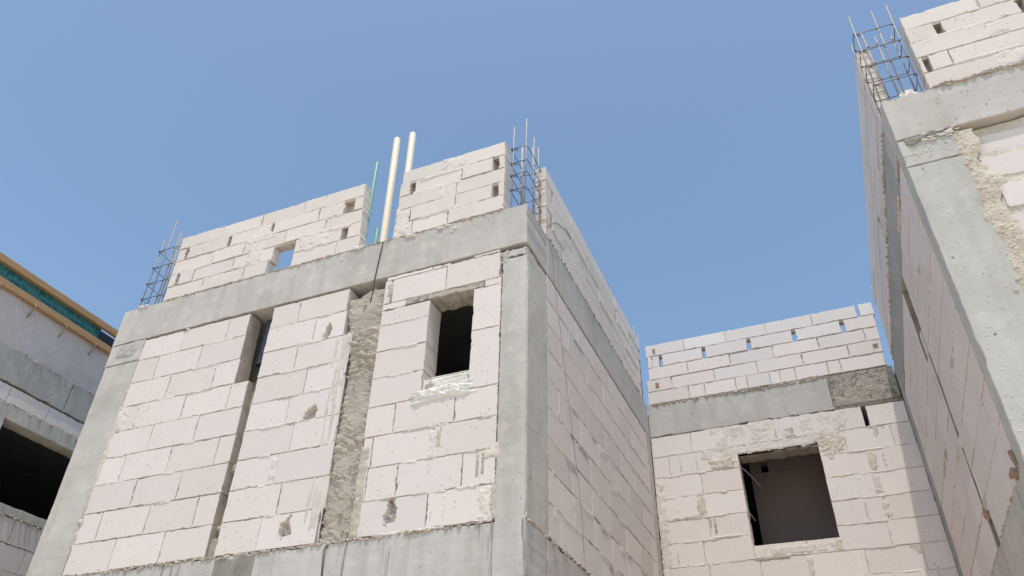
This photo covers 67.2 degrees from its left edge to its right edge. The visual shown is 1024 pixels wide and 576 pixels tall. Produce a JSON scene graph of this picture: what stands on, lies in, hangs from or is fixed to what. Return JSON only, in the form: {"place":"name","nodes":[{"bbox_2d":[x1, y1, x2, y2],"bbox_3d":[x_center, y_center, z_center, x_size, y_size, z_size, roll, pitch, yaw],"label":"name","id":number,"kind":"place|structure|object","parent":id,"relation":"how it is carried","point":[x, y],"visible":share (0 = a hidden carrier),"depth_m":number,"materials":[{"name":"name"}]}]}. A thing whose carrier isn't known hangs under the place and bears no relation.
{"place":"outdoors","nodes":[
{"label":"outdoors","id":0,"kind":"place"},
{"bbox_2d":[0,0,959,413],"label":"sky","id":1,"kind":"structure","parent":0,"point":[706,155],"materials":[{"name":"blue"}]},
{"bbox_3d":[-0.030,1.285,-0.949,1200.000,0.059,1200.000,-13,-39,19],"label":"ground","id":2,"kind":"structure","parent":0,"visible":0},
{"bbox_2d":[0,287,108,575],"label":"unfinished house","id":3,"kind":"structure","parent":2,"relation":"on","point":[50,380],"depth_m":8.76,"materials":[{"name":"grey concrete"}]},
{"bbox_2d":[0,252,117,355],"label":"formwork","id":4,"kind":"object","parent":3,"relation":"attached to","point":[38,294],"visible":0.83,"depth_m":8.98,"materials":[{"name":"brown wood"}]},
{"bbox_2d":[26,119,662,575],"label":"unfinished house","id":5,"kind":"structure","parent":2,"relation":"on","point":[412,419],"depth_m":6.32,"materials":[{"name":"concrete"}]},
{"bbox_2d":[255,320,271,368],"bbox_3d":[-2.254,0.506,7.100,0.110,0.506,0.115,-13,-39,19],"label":"drain pipe","id":6,"kind":"object","parent":5,"relation":"attached to","point":[263,345],"visible":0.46,"depth_m":7.03,"materials":[{"name":"grey plastic"}]},
{"bbox_2d":[321,545,327,575],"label":"steel hook","id":7,"kind":"object","parent":5,"relation":"attached to","point":[323,555],"visible":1,"depth_m":5.19,"materials":[{"name":"metal"}]},
{"bbox_2d":[365,162,378,238],"bbox_3d":[-1.388,-0.486,7.265,0.034,1.921,0.081,6,-37,-7],"label":"conduit","id":8,"kind":"object","parent":5,"relation":"on","point":[373,184],"visible":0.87,"depth_m":7.58,"materials":[{"name":"green plastic"}]},
{"bbox_2d":[365,228,378,294],"bbox_3d":[-1.274,-0.148,6.958,0.031,1.015,0.042,3,-36,-2],"label":"conduit","id":9,"kind":"object","parent":5,"relation":"on","point":[376,235],"visible":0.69,"depth_m":7.18,"materials":[{"name":"green plastic"}]},
{"bbox_2d":[370,242,382,301],"bbox_3d":[-1.182,-0.150,6.721,0.022,0.641,0.059,29,-45,-32],"label":"cable","id":10,"kind":"object","parent":5,"relation":"attached to","point":[376,271],"visible":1,"depth_m":6.70,"materials":[{"name":"black rubber"}]},
{"bbox_2d":[374,137,400,290],"bbox_3d":[-1.189,-0.636,7.280,0.095,2.226,0.067,14,-38,-17],"label":"vent pipe","id":11,"kind":"object","parent":5,"relation":"on","point":[389,195],"visible":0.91,"depth_m":7.46,"materials":[{"name":"beige plastic"}]},
{"bbox_2d":[405,132,415,171],"bbox_3d":[-1.039,-0.665,7.298,0.090,2.301,0.067,28,-44,-31],"label":"vent pipe","id":12,"kind":"object","parent":5,"relation":"attached to","point":[410,152],"visible":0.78,"depth_m":7.79,"materials":[{"name":"beige plastic"}]},
{"bbox_2d":[552,248,585,575],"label":"wire","id":13,"kind":"object","parent":5,"relation":"hanging from","point":[570,415],"visible":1,"depth_m":6.22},
{"bbox_2d":[645,302,958,575],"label":"unfinished house","id":14,"kind":"structure","parent":2,"relation":"on","point":[834,468],"depth_m":8.52,"materials":[{"name":"grey concrete"}]},
{"bbox_2d":[848,0,1023,575],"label":"unfinished house","id":15,"kind":"structure","parent":2,"relation":"on","point":[943,160],"depth_m":5.25,"materials":[{"name":"grey concrete"}]},
{"bbox_2d":[899,89,917,96],"bbox_3d":[2.870,-1.375,5.566,0.140,0.166,0.086,0,-36,2],"label":"block fragment","id":16,"kind":"object","parent":15,"relation":"on","point":[907,92],"visible":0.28,"depth_m":5.56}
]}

